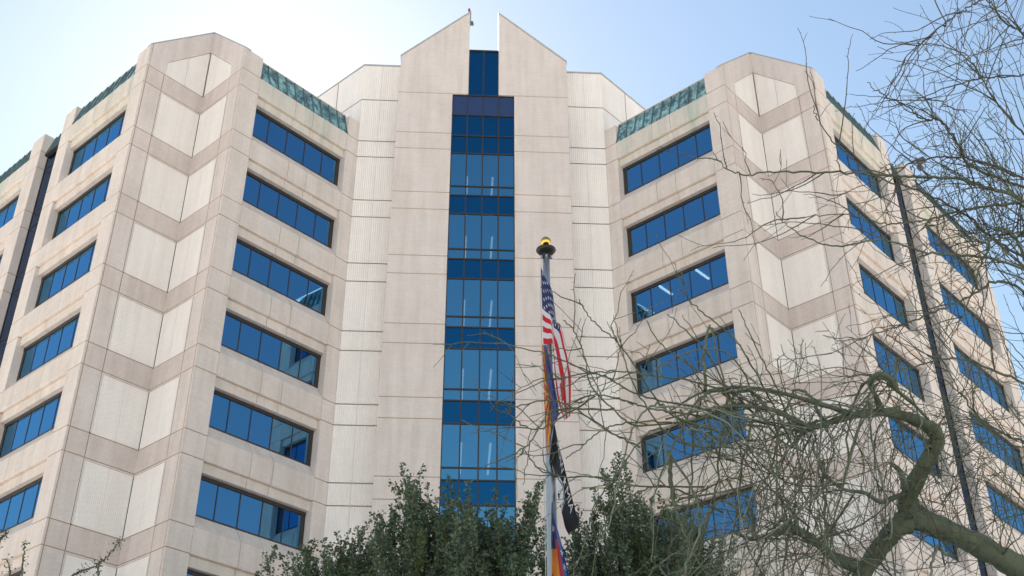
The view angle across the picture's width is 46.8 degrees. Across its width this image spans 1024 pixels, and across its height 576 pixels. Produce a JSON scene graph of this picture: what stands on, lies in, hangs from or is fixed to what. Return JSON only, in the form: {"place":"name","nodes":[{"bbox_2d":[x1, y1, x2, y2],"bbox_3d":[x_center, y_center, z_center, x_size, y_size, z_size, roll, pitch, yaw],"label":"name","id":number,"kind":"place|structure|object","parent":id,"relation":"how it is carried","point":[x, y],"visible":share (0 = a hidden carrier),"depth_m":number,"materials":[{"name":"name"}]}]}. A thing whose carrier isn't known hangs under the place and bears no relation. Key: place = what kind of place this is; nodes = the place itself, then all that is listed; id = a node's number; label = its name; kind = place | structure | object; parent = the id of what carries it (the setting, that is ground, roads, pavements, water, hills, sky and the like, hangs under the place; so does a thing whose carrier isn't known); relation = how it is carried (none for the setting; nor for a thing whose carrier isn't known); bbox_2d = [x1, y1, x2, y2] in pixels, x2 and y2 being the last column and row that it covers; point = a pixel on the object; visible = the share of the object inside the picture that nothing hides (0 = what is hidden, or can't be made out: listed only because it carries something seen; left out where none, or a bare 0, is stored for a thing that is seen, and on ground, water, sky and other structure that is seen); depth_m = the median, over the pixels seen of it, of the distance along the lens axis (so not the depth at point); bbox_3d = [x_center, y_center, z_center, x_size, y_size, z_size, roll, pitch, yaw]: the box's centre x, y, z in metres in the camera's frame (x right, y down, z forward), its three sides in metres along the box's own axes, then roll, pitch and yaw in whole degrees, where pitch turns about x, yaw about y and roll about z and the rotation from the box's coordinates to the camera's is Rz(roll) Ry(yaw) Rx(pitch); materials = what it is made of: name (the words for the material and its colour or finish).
{"place":"outdoors","nodes":[
{"label":"outdoors","id":0,"kind":"place"},
{"bbox_2d":[0,527,29,575],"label":"sapling","id":1,"kind":"object","parent":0,"point":[7,559],"visible":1,"depth_m":8.20,"materials":[{"name":"green plant"}]},
{"bbox_2d":[71,538,128,575],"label":"sapling","id":2,"kind":"object","parent":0,"point":[89,568],"visible":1,"depth_m":8.50,"materials":[{"name":"green plant"}]},
{"bbox_2d":[0,8,1023,575],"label":"office building","id":3,"kind":"structure","parent":0,"point":[242,290],"depth_m":56.99,"materials":[{"name":"concrete"}]},
{"bbox_2d":[0,195,18,227],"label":"window","id":4,"kind":"structure","parent":3,"relation":"in","point":[7,212],"depth_m":66.00,"materials":[{"name":"blue glass"}]},
{"bbox_2d":[10,570,20,575],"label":"window","id":5,"kind":"structure","parent":3,"relation":"in","point":[18,573],"depth_m":47.10,"materials":[{"name":"blue glass"}]},
{"bbox_2d":[0,477,42,533],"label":"window","id":6,"kind":"structure","parent":3,"relation":"in","point":[17,507],"depth_m":49.60,"materials":[{"name":"blue glass"}]},
{"bbox_2d":[0,391,61,457],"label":"window","id":7,"kind":"structure","parent":3,"relation":"in","point":[40,419],"depth_m":52.20,"materials":[{"name":"blue glass"}]},
{"bbox_2d":[16,312,79,380],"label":"window","id":8,"kind":"structure","parent":3,"relation":"in","point":[60,339],"depth_m":54.37,"materials":[{"name":"blue glass"}]},
{"bbox_2d":[35,239,96,307],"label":"window","id":9,"kind":"structure","parent":3,"relation":"in","point":[79,264],"depth_m":56.52,"materials":[{"name":"blue glass"}]},
{"bbox_2d":[52,172,111,239],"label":"window","id":10,"kind":"structure","parent":3,"relation":"in","point":[96,195],"depth_m":58.70,"materials":[{"name":"blue glass"}]},
{"bbox_2d":[68,110,125,174],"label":"window","id":11,"kind":"structure","parent":3,"relation":"in","point":[113,129],"depth_m":60.86,"materials":[{"name":"blue glass"}]},
{"bbox_2d":[186,569,209,575],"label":"window","id":12,"kind":"structure","parent":3,"relation":"in","point":[189,572],"depth_m":47.08,"materials":[{"name":"blue glass"}]},
{"bbox_2d":[195,475,305,550],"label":"window","id":13,"kind":"structure","parent":3,"relation":"in","point":[218,502],"depth_m":50.28,"materials":[{"name":"blue glass"}]},
{"bbox_2d":[209,390,313,465],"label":"window","id":14,"kind":"structure","parent":3,"relation":"in","point":[229,415],"depth_m":52.45,"materials":[{"name":"blue glass"}]},
{"bbox_2d":[221,311,320,388],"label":"window","id":15,"kind":"structure","parent":3,"relation":"in","point":[246,338],"depth_m":54.61,"materials":[{"name":"blue glass"}]},
{"bbox_2d":[232,238,327,315],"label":"window","id":16,"kind":"structure","parent":3,"relation":"in","point":[249,261],"depth_m":56.76,"materials":[{"name":"blue glass"}]},
{"bbox_2d":[243,171,333,248],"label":"window","id":17,"kind":"structure","parent":3,"relation":"in","point":[259,193],"depth_m":58.92,"materials":[{"name":"blue glass"}]},
{"bbox_2d":[252,108,339,185],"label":"window","id":18,"kind":"structure","parent":3,"relation":"in","point":[268,130],"depth_m":61.06,"materials":[{"name":"blue glass"}]},
{"bbox_2d":[623,123,712,194],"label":"window","id":19,"kind":"structure","parent":3,"relation":"in","point":[698,143],"depth_m":61.97,"materials":[{"name":"blue glass"}]},
{"bbox_2d":[627,185,719,256],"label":"window","id":20,"kind":"structure","parent":3,"relation":"in","point":[698,209],"depth_m":59.82,"materials":[{"name":"blue glass"}]},
{"bbox_2d":[631,252,728,323],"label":"window","id":21,"kind":"structure","parent":3,"relation":"in","point":[706,276],"depth_m":57.65,"materials":[{"name":"blue glass"}]},
{"bbox_2d":[636,324,737,394],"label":"window","id":22,"kind":"structure","parent":3,"relation":"in","point":[653,382],"depth_m":55.60,"materials":[{"name":"blue glass"}]},
{"bbox_2d":[641,402,746,472],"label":"window","id":23,"kind":"structure","parent":3,"relation":"in","point":[650,447],"depth_m":54.05,"materials":[{"name":"blue glass"}]},
{"bbox_2d":[654,486,757,552],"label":"window","id":24,"kind":"structure","parent":3,"relation":"in","point":[719,505],"depth_m":50.69,"materials":[{"name":"blue glass"}]},
{"bbox_2d":[834,135,881,199],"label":"window","id":25,"kind":"structure","parent":3,"relation":"in","point":[842,156],"depth_m":62.62,"materials":[{"name":"blue glass"}]},
{"bbox_2d":[846,197,894,261],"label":"window","id":26,"kind":"structure","parent":3,"relation":"in","point":[887,249],"depth_m":60.68,"materials":[{"name":"blue glass"}]},
{"bbox_2d":[858,262,909,330],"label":"window","id":27,"kind":"structure","parent":3,"relation":"in","point":[879,292],"depth_m":58.38,"materials":[{"name":"blue glass"}]},
{"bbox_2d":[872,334,924,401],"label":"window","id":28,"kind":"structure","parent":3,"relation":"in","point":[878,344],"depth_m":56.29,"materials":[{"name":"blue glass"}]},
{"bbox_2d":[888,417,940,477],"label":"window","id":29,"kind":"structure","parent":3,"relation":"in","point":[916,454],"depth_m":53.88,"materials":[{"name":"blue glass"}]},
{"bbox_2d":[912,506,958,560],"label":"window","id":30,"kind":"structure","parent":3,"relation":"in","point":[933,542],"depth_m":52.08,"materials":[{"name":"blue glass"}]},
{"bbox_2d":[926,225,977,288],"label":"window","id":31,"kind":"structure","parent":3,"relation":"in","point":[929,232],"depth_m":69.85,"materials":[{"name":"blue glass"}]},
{"bbox_2d":[939,282,993,349],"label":"window","id":32,"kind":"structure","parent":3,"relation":"in","point":[959,310],"depth_m":67.86,"materials":[{"name":"blue glass"}]},
{"bbox_2d":[953,343,1009,412],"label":"window","id":33,"kind":"structure","parent":3,"relation":"in","point":[995,397],"depth_m":65.95,"materials":[{"name":"blue glass"}]},
{"bbox_2d":[968,409,1023,476],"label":"window","id":34,"kind":"structure","parent":3,"relation":"in","point":[1014,450],"depth_m":63.64,"materials":[{"name":"blue glass"}]},
{"bbox_2d":[986,483,1023,534],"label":"window","id":35,"kind":"structure","parent":3,"relation":"in","point":[990,487],"depth_m":60.71,"materials":[{"name":"blue glass"}]},
{"bbox_2d":[0,0,1023,405],"label":"sky","id":36,"kind":"structure","parent":0,"point":[56,56],"materials":[{"name":"blue"}]},
{"bbox_2d":[433,233,1023,575],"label":"palo verde tree","id":37,"kind":"object","parent":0,"point":[910,517],"visible":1,"depth_m":7.38,"materials":[{"name":"brown plant"}]},
{"bbox_2d":[658,0,1023,488],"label":"palo verde tree","id":38,"kind":"object","parent":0,"point":[1009,192],"visible":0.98,"depth_m":9.13,"materials":[{"name":"brown plant"}]},
{"label":"forecourt pavement","id":39,"kind":"structure","parent":0,"visible":0},
{"bbox_2d":[254,509,396,575],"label":"leafy tree","id":40,"kind":"object","parent":39,"relation":"on","point":[341,564],"visible":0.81,"depth_m":26.80,"materials":[{"name":"green plant"}]},
{"bbox_2d":[345,462,584,575],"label":"leafy tree","id":41,"kind":"object","parent":39,"relation":"on","point":[463,548],"visible":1,"depth_m":25.46,"materials":[{"name":"green plant"}]},
{"bbox_2d":[536,236,557,575],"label":"flagpole","id":42,"kind":"object","parent":39,"relation":"on","point":[545,250],"visible":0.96,"depth_m":22.23,"materials":[{"name":"silver metal"}]},
{"bbox_2d":[542,344,558,453],"bbox_3d":[0.749,2.127,22.820,0.298,2.424,0.167,2,-33,-3],"label":"flag","id":43,"kind":"object","parent":42,"relation":"hanging from","point":[549,385],"visible":0.73,"depth_m":22.82,"materials":[{"name":"multicoloured fabric"}]},
{"bbox_2d":[541,269,570,419],"bbox_3d":[0.872,1.069,23.622,0.550,3.474,0.244,2,-33,-3],"label":"flag","id":44,"kind":"object","parent":42,"relation":"attached to","point":[552,332],"visible":0.8,"depth_m":23.58,"materials":[{"name":"multicoloured fabric"}]},
{"bbox_2d":[551,501,568,575],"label":"flag","id":45,"kind":"object","parent":42,"relation":"attached to","point":[558,564],"visible":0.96,"depth_m":21.19,"materials":[{"name":"multicoloured fabric"}]},
{"bbox_2d":[549,425,578,533],"bbox_3d":[0.956,3.529,22.035,0.524,2.240,0.246,2,-33,-3],"label":"flag","id":46,"kind":"object","parent":42,"relation":"attached to","point":[570,517],"visible":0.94,"depth_m":21.86,"materials":[{"name":"black fabric"}]},
{"bbox_2d":[546,451,767,575],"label":"leafy tree","id":47,"kind":"object","parent":39,"relation":"on","point":[629,547],"visible":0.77,"depth_m":27.51,"materials":[{"name":"green plant"}]}
]}

